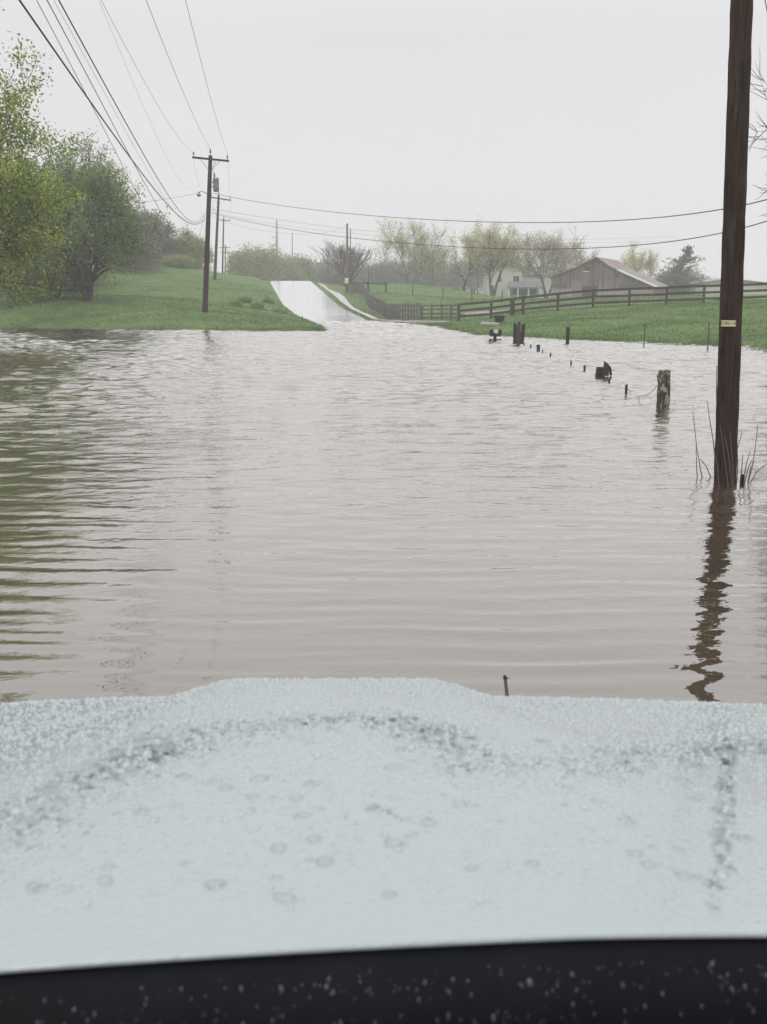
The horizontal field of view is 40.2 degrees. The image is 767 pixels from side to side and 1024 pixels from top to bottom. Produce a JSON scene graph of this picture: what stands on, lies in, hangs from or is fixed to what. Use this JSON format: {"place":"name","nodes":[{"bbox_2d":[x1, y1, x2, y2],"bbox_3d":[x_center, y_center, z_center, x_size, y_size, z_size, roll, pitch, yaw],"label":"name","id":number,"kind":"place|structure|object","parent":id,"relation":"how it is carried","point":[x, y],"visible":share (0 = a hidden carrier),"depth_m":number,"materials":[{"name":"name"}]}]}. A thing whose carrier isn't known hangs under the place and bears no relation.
{"place":"outdoors","nodes":[
{"label":"outdoors","id":0,"kind":"place"},
{"bbox_2d":[270,281,365,320],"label":"road","id":1,"kind":"structure","parent":0,"point":[308,300],"depth_m":108.61,"materials":[{"name":"grey asphalt"}]},
{"bbox_2d":[0,679,766,1023],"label":"pickup truck","id":2,"kind":"object","parent":1,"relation":"on","point":[202,947],"visible":0.88,"depth_m":1.16,"materials":[{"name":"grey metal"}]},
{"bbox_2d":[0,677,766,911],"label":"raindrops","id":3,"kind":"object","parent":2,"relation":"on","point":[147,754],"visible":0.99,"depth_m":1.54,"materials":[{"name":"grey"}]},
{"bbox_2d":[12,960,766,1023],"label":"raindrops","id":4,"kind":"object","parent":2,"relation":"on","point":[529,981],"visible":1,"depth_m":1.01,"materials":[{"name":"grey"}]},
{"bbox_2d":[317,282,377,318],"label":"pavement","id":5,"kind":"structure","parent":0,"point":[341,298],"depth_m":113.45,"materials":[{"name":"concrete"}]},
{"bbox_2d":[0,320,766,704],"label":"water","id":6,"kind":"structure","parent":0,"point":[184,510],"depth_m":10.65,"materials":[{"name":"liquid"}]},
{"bbox_2d":[503,675,508,695],"bbox_3d":[0.666,1.000,5.669,0.039,0.241,0.025,-1,12,-7],"label":"stick","id":7,"kind":"object","parent":6,"relation":"in","point":[505,678],"visible":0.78,"depth_m":5.65,"materials":[{"name":"brown wood"}]},
{"bbox_2d":[595,361,611,376],"bbox_3d":[6.010,-3.889,28.531,0.413,0.465,0.370,0,12,0],"label":"broken stump","id":8,"kind":"object","parent":6,"relation":"on","point":[605,370],"visible":0.89,"depth_m":28.42,"materials":[{"name":"brown wood"}]},
{"bbox_2d":[656,370,670,405],"bbox_3d":[5.667,-2.343,21.185,0.291,1.062,0.277,6,13,25],"label":"fence stump","id":9,"kind":"object","parent":6,"relation":"in","point":[663,388],"visible":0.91,"depth_m":21.05,"materials":[{"name":"wood"}]},
{"bbox_2d":[693,366,716,477],"bbox_3d":[3.901,-1.015,12.696,0.329,1.507,0.014,0,12,0],"label":"twig shrub","id":10,"kind":"object","parent":6,"relation":"in","point":[711,432],"visible":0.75,"depth_m":12.72,"materials":[{"name":"red plant"}]},
{"bbox_2d":[714,426,733,486],"bbox_3d":[3.961,-0.606,12.142,0.280,0.814,0.014,0,12,0],"label":"twig shrub","id":11,"kind":"object","parent":6,"relation":"in","point":[732,484],"visible":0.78,"depth_m":12.15,"materials":[{"name":"brown plant"}]},
{"bbox_2d":[736,425,766,482],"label":"twig shrub","id":12,"kind":"object","parent":6,"relation":"in","point":[750,471],"visible":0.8,"depth_m":12.49,"materials":[{"name":"red plant"}]},
{"bbox_2d":[0,266,766,351],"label":"ground","id":13,"kind":"structure","parent":0,"point":[252,282],"depth_m":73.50,"materials":[{"name":"green plant"}]},
{"bbox_2d":[0,235,54,308],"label":"shrub","id":14,"kind":"object","parent":13,"relation":"on","point":[13,296],"visible":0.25,"depth_m":73.63,"materials":[{"name":"green plant"}]},
{"bbox_2d":[0,151,75,294],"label":"understorey tree","id":15,"kind":"object","parent":13,"relation":"on","point":[20,220],"visible":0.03,"depth_m":90.39,"materials":[{"name":"green plant"}]},
{"bbox_2d":[0,9,96,307],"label":"leafy tree","id":16,"kind":"object","parent":13,"relation":"on","point":[31,193],"visible":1,"depth_m":45.57,"materials":[{"name":"green plant"}]},
{"bbox_2d":[3,246,101,302],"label":"shrub","id":17,"kind":"object","parent":13,"relation":"on","point":[71,275],"visible":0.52,"depth_m":74.81,"materials":[{"name":"green plant"}]},
{"bbox_2d":[19,229,123,286],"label":"understorey tree","id":18,"kind":"object","parent":13,"relation":"on","point":[103,280],"visible":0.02,"depth_m":101.67,"materials":[{"name":"green plant"}]},
{"bbox_2d":[1,126,175,300],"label":"multi stem tree","id":19,"kind":"object","parent":13,"relation":"on","point":[106,216],"visible":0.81,"depth_m":72.90,"materials":[{"name":"green plant"}]},
{"bbox_2d":[109,245,158,270],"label":"shrub","id":20,"kind":"object","parent":13,"relation":"on","point":[150,263],"visible":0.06,"depth_m":122.09,"materials":[{"name":"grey plant"}]},
{"bbox_2d":[110,208,167,273],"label":"understorey tree","id":21,"kind":"object","parent":13,"relation":"on","point":[152,237],"visible":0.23,"depth_m":118.58,"materials":[{"name":"green plant"}]},
{"bbox_2d":[130,205,168,265],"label":"shrub","id":22,"kind":"object","parent":13,"relation":"on","point":[159,228],"visible":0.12,"depth_m":133.26,"materials":[{"name":"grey plant"}]},
{"bbox_2d":[152,212,185,264],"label":"shrub","id":23,"kind":"object","parent":13,"relation":"on","point":[169,231],"visible":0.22,"depth_m":136.83,"materials":[{"name":"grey plant"}]},
{"bbox_2d":[159,253,194,268],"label":"shrub","id":24,"kind":"object","parent":13,"relation":"on","point":[183,259],"visible":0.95,"depth_m":126.69,"materials":[{"name":"green plant"}]},
{"bbox_2d":[164,223,204,269],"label":"shrub","id":25,"kind":"object","parent":13,"relation":"on","point":[192,249],"visible":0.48,"depth_m":140.87,"materials":[{"name":"green plant"}]},
{"bbox_2d":[0,270,393,330],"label":"grass","id":26,"kind":"structure","parent":13,"relation":"on","point":[217,311],"depth_m":75.17,"materials":[{"name":"green plant"}]},
{"bbox_2d":[189,232,218,271],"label":"shrub","id":27,"kind":"object","parent":13,"relation":"on","point":[211,256],"visible":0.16,"depth_m":145.19,"materials":[{"name":"green plant"}]},
{"bbox_2d":[192,149,228,312],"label":"utility pole","id":28,"kind":"object","parent":13,"relation":"on","point":[215,182],"visible":0.99,"depth_m":68.88,"materials":[{"name":"wood"}]},
{"bbox_2d":[18,0,204,223],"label":"power line","id":29,"kind":"object","parent":28,"relation":"attached to","point":[36,24],"visible":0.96,"depth_m":20.42,"materials":[{"name":"metal"}]},
{"bbox_2d":[36,0,204,266],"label":"power line","id":30,"kind":"object","parent":28,"relation":"attached to","point":[99,120],"visible":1,"depth_m":21.28,"materials":[{"name":"metal"}]},
{"bbox_2d":[47,0,204,243],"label":"power line","id":31,"kind":"object","parent":28,"relation":"attached to","point":[106,111],"visible":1,"depth_m":21.36,"materials":[{"name":"metal"}]},
{"bbox_2d":[54,1,201,223],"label":"power line","id":32,"kind":"object","parent":28,"relation":"attached to","point":[110,103],"visible":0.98,"depth_m":23.14,"materials":[{"name":"metal"}]},
{"bbox_2d":[58,0,202,222],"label":"power line","id":33,"kind":"object","parent":28,"relation":"attached to","point":[112,97],"visible":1,"depth_m":21.66,"materials":[{"name":"metal"}]},
{"bbox_2d":[101,0,192,152],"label":"power line","id":34,"kind":"object","parent":28,"relation":"attached to","point":[136,67],"visible":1,"depth_m":36.10,"materials":[{"name":"metal"}]},
{"bbox_2d":[100,4,198,189],"bbox_3d":[-7.736,-13.797,30.582,0.007,3.310,77.987,-1,12,-6],"label":"power line","id":35,"kind":"object","parent":28,"relation":"attached to","point":[140,99],"visible":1,"depth_m":35.68,"materials":[{"name":"metal"}]},
{"bbox_2d":[146,0,209,147],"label":"power line","id":36,"kind":"object","parent":28,"relation":"attached to","point":[173,68],"visible":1,"depth_m":37.49,"materials":[{"name":"metal"}]},
{"bbox_2d":[185,0,227,153],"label":"power line","id":37,"kind":"object","parent":28,"relation":"attached to","point":[203,70],"visible":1,"depth_m":37.27,"materials":[{"name":"metal"}]},
{"bbox_2d":[212,209,676,238],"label":"power line","id":38,"kind":"object","parent":28,"relation":"attached to","point":[374,231],"visible":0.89,"depth_m":125.69,"materials":[{"name":"metal"}]},
{"bbox_2d":[213,213,766,248],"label":"power line","id":39,"kind":"object","parent":28,"relation":"attached to","point":[510,248],"visible":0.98,"depth_m":35.71,"materials":[{"name":"metal"}]},
{"bbox_2d":[214,193,766,222],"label":"power line","id":40,"kind":"object","parent":28,"relation":"attached to","point":[525,222],"visible":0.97,"depth_m":38.04,"materials":[{"name":"metal"}]},
{"bbox_2d":[211,192,230,279],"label":"utility pole","id":41,"kind":"object","parent":13,"relation":"on","point":[218,198],"visible":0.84,"depth_m":118.04,"materials":[{"name":"wood"}]},
{"bbox_2d":[220,245,230,269],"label":"utility pole","id":42,"kind":"object","parent":13,"relation":"on","point":[225,247],"visible":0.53,"depth_m":223.28,"materials":[{"name":"wood"}]},
{"bbox_2d":[222,215,229,272],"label":"utility pole","id":43,"kind":"object","parent":13,"relation":"on","point":[223,220],"visible":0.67,"depth_m":179.39,"materials":[{"name":"wood"}]},
{"bbox_2d":[227,299,244,305],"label":"weed clump","id":44,"kind":"object","parent":13,"relation":"on","point":[237,302],"visible":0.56,"depth_m":88.00,"materials":[{"name":"green plant"}]},
{"bbox_2d":[236,294,253,302],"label":"weed clump","id":45,"kind":"object","parent":13,"relation":"on","point":[245,299],"visible":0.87,"depth_m":93.68,"materials":[{"name":"green plant"}]},
{"bbox_2d":[223,242,276,280],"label":"hazy tree","id":46,"kind":"object","parent":13,"relation":"on","point":[243,263],"visible":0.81,"depth_m":198.25,"materials":[{"name":"green plant"}]},
{"bbox_2d":[249,300,264,309],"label":"weed clump","id":47,"kind":"object","parent":13,"relation":"on","point":[258,305],"visible":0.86,"depth_m":89.95,"materials":[{"name":"green plant"}]},
{"bbox_2d":[225,241,291,280],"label":"hazy tree","id":48,"kind":"object","parent":13,"relation":"on","point":[273,266],"visible":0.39,"depth_m":202.74,"materials":[{"name":"green plant"}]},
{"bbox_2d":[260,296,275,303],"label":"weed clump","id":49,"kind":"object","parent":13,"relation":"on","point":[269,300],"visible":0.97,"depth_m":96.72,"materials":[{"name":"green plant"}]},
{"bbox_2d":[271,220,278,256],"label":"transmission pole","id":50,"kind":"object","parent":13,"relation":"on","point":[277,237],"visible":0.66,"depth_m":208.06,"materials":[{"name":"metal"}]},
{"bbox_2d":[271,307,287,313],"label":"weed clump","id":51,"kind":"object","parent":13,"relation":"on","point":[283,310],"visible":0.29,"depth_m":86.13,"materials":[{"name":"green plant"}]},
{"bbox_2d":[269,252,312,280],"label":"hazy tree","id":52,"kind":"object","parent":13,"relation":"on","point":[295,275],"visible":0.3,"depth_m":208.44,"materials":[{"name":"green plant"}]},
{"bbox_2d":[283,253,322,282],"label":"hazy tree","id":53,"kind":"object","parent":13,"relation":"on","point":[308,268],"visible":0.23,"depth_m":215.07,"materials":[{"name":"green plant"}]},
{"bbox_2d":[302,254,328,280],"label":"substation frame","id":54,"kind":"object","parent":13,"relation":"on","point":[322,263],"visible":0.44,"depth_m":218.95,"materials":[{"name":"metal"}]},
{"bbox_2d":[298,260,338,283],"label":"hazy tree","id":55,"kind":"object","parent":13,"relation":"on","point":[323,272],"visible":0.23,"depth_m":228.21,"materials":[{"name":"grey plant"}]},
{"bbox_2d":[313,258,345,283],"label":"hazy tree","id":56,"kind":"object","parent":13,"relation":"on","point":[333,268],"visible":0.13,"depth_m":232.55,"materials":[{"name":"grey plant"}]},
{"bbox_2d":[308,239,383,283],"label":"bare tree","id":57,"kind":"object","parent":13,"relation":"on","point":[356,255],"visible":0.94,"depth_m":145.51,"materials":[{"name":"red plant"}]},
{"bbox_2d":[346,223,348,291],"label":"utility pole","id":58,"kind":"object","parent":13,"relation":"on","point":[347,287],"visible":0.88,"depth_m":133.10,"materials":[{"name":"brown wood"}]},
{"bbox_2d":[342,262,373,283],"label":"thicket","id":59,"kind":"object","parent":13,"relation":"on","point":[358,277],"visible":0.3,"depth_m":241.75,"materials":[{"name":"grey plant"}]},
{"bbox_2d":[350,281,386,292],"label":"brace fence","id":60,"kind":"object","parent":13,"relation":"on","point":[368,283],"visible":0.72,"depth_m":125.03,"materials":[{"name":"grey wood"}]},
{"bbox_2d":[319,274,420,319],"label":"board fence","id":61,"kind":"object","parent":13,"relation":"on","point":[391,310],"visible":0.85,"depth_m":99.83,"materials":[{"name":"wood"}]},
{"bbox_2d":[359,254,406,283],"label":"thicket","id":62,"kind":"object","parent":13,"relation":"on","point":[383,272],"visible":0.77,"depth_m":236.52,"materials":[{"name":"grey plant"}]},
{"bbox_2d":[0,317,766,352],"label":"grass","id":63,"kind":"structure","parent":13,"relation":"on","point":[711,343],"depth_m":55.40,"materials":[{"name":"green plant"}]},
{"bbox_2d":[387,252,425,283],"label":"thicket","id":64,"kind":"object","parent":13,"relation":"on","point":[403,282],"visible":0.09,"depth_m":246.54,"materials":[{"name":"grey plant"}]},
{"bbox_2d":[372,215,452,283],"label":"tree","id":65,"kind":"object","parent":13,"relation":"on","point":[401,246],"visible":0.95,"depth_m":183.64,"materials":[{"name":"green plant"}]},
{"bbox_2d":[396,246,457,288],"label":"thicket","id":66,"kind":"object","parent":13,"relation":"on","point":[428,280],"visible":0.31,"depth_m":242.14,"materials":[{"name":"grey plant"}]},
{"bbox_2d":[407,237,451,285],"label":"tree","id":67,"kind":"object","parent":13,"relation":"on","point":[432,270],"visible":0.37,"depth_m":190.33,"materials":[{"name":"green plant"}]},
{"bbox_2d":[421,304,457,319],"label":"board fence","id":68,"kind":"object","parent":13,"relation":"on","point":[441,313],"visible":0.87,"depth_m":83.45,"materials":[{"name":"wood"}]},
{"bbox_2d":[434,257,474,290],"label":"thicket","id":69,"kind":"object","parent":13,"relation":"on","point":[449,282],"visible":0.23,"depth_m":247.37,"materials":[{"name":"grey plant"}]},
{"bbox_2d":[429,225,495,290],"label":"tree","id":70,"kind":"object","parent":13,"relation":"on","point":[470,243],"visible":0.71,"depth_m":166.02,"materials":[{"name":"green plant"}]},
{"bbox_2d":[449,261,482,293],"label":"thicket","id":71,"kind":"object","parent":13,"relation":"on","point":[470,284],"visible":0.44,"depth_m":242.93,"materials":[{"name":"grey plant"}]},
{"bbox_2d":[477,259,477,293],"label":"slim pole","id":72,"kind":"object","parent":13,"relation":"on","point":[477,277],"visible":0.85,"depth_m":163.90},
{"bbox_2d":[481,322,498,324],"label":"concrete slab","id":73,"kind":"structure","parent":13,"relation":"on","point":[487,323],"depth_m":64.74,"materials":[{"name":"grey concrete"}]},
{"bbox_2d":[488,329,501,340],"bbox_3d":[5.423,-8.428,50.870,0.600,0.900,0.610,0,12,0],"label":"mailbox","id":74,"kind":"object","parent":13,"relation":"on","point":[495,333],"visible":0.97,"depth_m":50.61,"materials":[{"name":"white paint"}]},
{"bbox_2d":[493,315,504,322],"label":"tub","id":75,"kind":"object","parent":13,"relation":"on","point":[499,318],"visible":0.91,"depth_m":67.65,"materials":[{"name":"black plastic"}]},
{"bbox_2d":[469,214,530,295],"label":"tree","id":76,"kind":"object","parent":13,"relation":"on","point":[505,256],"visible":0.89,"depth_m":162.54,"materials":[{"name":"green plant"}]},
{"bbox_2d":[510,299,514,314],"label":"gate post","id":77,"kind":"object","parent":13,"relation":"on","point":[512,304],"visible":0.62,"depth_m":78.41,"materials":[{"name":"brown wood"}]},
{"bbox_2d":[513,322,516,341],"bbox_3d":[6.164,-8.216,48.920,0.253,1.270,0.220,0,12,0],"label":"post stump","id":78,"kind":"object","parent":13,"relation":"on","point":[514,333],"visible":0.57,"depth_m":48.82,"materials":[{"name":"brown wood"}]},
{"bbox_2d":[516,322,520,343],"bbox_3d":[6.081,-7.895,47.090,0.222,1.386,0.206,0,12,0],"label":"post stump","id":79,"kind":"object","parent":13,"relation":"on","point":[518,328],"visible":0.72,"depth_m":47.01,"materials":[{"name":"brown wood"}]},
{"bbox_2d":[336,282,702,321],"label":"grass","id":80,"kind":"structure","parent":13,"relation":"on","point":[585,300],"depth_m":109.74,"materials":[{"name":"green plant"}]},
{"bbox_2d":[483,260,556,297],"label":"farmhouse","id":81,"kind":"object","parent":13,"relation":"on","point":[515,285],"visible":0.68,"depth_m":181.80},
{"bbox_2d":[512,289,536,293],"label":"porch window","id":82,"kind":"structure","parent":81,"relation":"in","point":[514,291],"depth_m":181.88,"materials":[{"name":"grey glass"}]},
{"bbox_2d":[521,324,525,342],"bbox_3d":[6.392,-8.070,48.300,0.297,1.236,0.208,0,12,0],"label":"post stump","id":83,"kind":"object","parent":13,"relation":"on","point":[522,332],"visible":0.61,"depth_m":48.19,"materials":[{"name":"brown wood"}]},
{"bbox_2d":[502,225,589,297],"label":"tree","id":84,"kind":"object","parent":13,"relation":"on","point":[560,255],"visible":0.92,"depth_m":159.11,"materials":[{"name":"green plant"}]},
{"bbox_2d":[566,327,569,342],"bbox_3d":[8.505,-8.006,48.312,0.199,1.105,0.192,0,12,0],"label":"post stump","id":85,"kind":"object","parent":13,"relation":"on","point":[567,334],"visible":0.71,"depth_m":48.21,"materials":[{"name":"wood"}]},
{"bbox_2d":[585,246,599,260],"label":"tree","id":86,"kind":"object","parent":13,"relation":"on","point":[593,253],"visible":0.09,"depth_m":190.67,"materials":[{"name":"grey plant"}]},
{"bbox_2d":[548,257,672,297],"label":"barn","id":87,"kind":"structure","parent":13,"relation":"on","point":[598,273],"depth_m":146.66,"materials":[{"name":"brown wood"}]},
{"bbox_2d":[572,281,580,296],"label":"door","id":88,"kind":"structure","parent":87,"relation":"in","point":[576,285],"depth_m":147.65,"materials":[{"name":"brown wood"}]},
{"bbox_2d":[582,286,597,295],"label":"doorway","id":89,"kind":"structure","parent":87,"relation":"in","point":[583,287],"depth_m":147.07,"materials":[{"name":"wood"}]},
{"bbox_2d":[457,283,766,320],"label":"board fence","id":90,"kind":"object","parent":13,"relation":"on","point":[593,296],"visible":0.82,"depth_m":76.46,"materials":[{"name":"brown wood"}]},
{"bbox_2d":[621,238,661,279],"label":"tree","id":91,"kind":"object","parent":13,"relation":"on","point":[641,260],"visible":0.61,"depth_m":180.30,"materials":[{"name":"green plant"}]},
{"bbox_2d":[649,245,704,291],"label":"conifer tree","id":92,"kind":"object","parent":13,"relation":"on","point":[685,258],"visible":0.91,"depth_m":171.06,"materials":[{"name":"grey plant"}]},
{"bbox_2d":[653,262,716,294],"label":"thicket","id":93,"kind":"object","parent":13,"relation":"on","point":[671,283],"visible":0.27,"depth_m":179.64,"materials":[{"name":"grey plant"}]},
{"bbox_2d":[707,322,709,348],"bbox_3d":[13.367,-7.120,43.083,0.070,1.401,0.060,0,12,0],"label":"steel rod","id":94,"kind":"object","parent":13,"relation":"on","point":[708,335],"visible":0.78,"depth_m":43.03,"materials":[{"name":"grey metal"}]},
{"bbox_2d":[681,278,766,294],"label":"farm shed","id":95,"kind":"structure","parent":13,"relation":"on","point":[713,282],"depth_m":174.08,"materials":[{"name":"grey metal"}]},
{"bbox_2d":[714,0,752,483],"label":"utility pole","id":96,"kind":"object","parent":13,"relation":"on","point":[733,228],"visible":0.94,"depth_m":11.86,"materials":[{"name":"brown wood"}]},
{"bbox_2d":[748,47,766,216],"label":"bare tree","id":97,"kind":"object","parent":13,"relation":"on","point":[764,91],"visible":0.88,"depth_m":30.68,"materials":[{"name":"grey plant"}]},
{"bbox_2d":[0,0,766,293],"label":"sky","id":98,"kind":"structure","parent":0,"point":[577,111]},
{"bbox_2d":[371,318,449,322],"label":"gravel drive","id":99,"kind":"structure","parent":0,"point":[412,321],"depth_m":83.82,"materials":[{"name":"grey gravel"}]},
{"bbox_2d":[212,211,651,242],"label":"power line","id":100,"kind":"object","parent":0,"point":[415,238],"visible":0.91,"depth_m":138.39,"materials":[{"name":"metal"}]},
{"bbox_2d":[463,300,705,314],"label":"farm lane","id":101,"kind":"structure","parent":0,"point":[478,312],"depth_m":90.81,"materials":[{"name":"grey gravel"}]}
]}

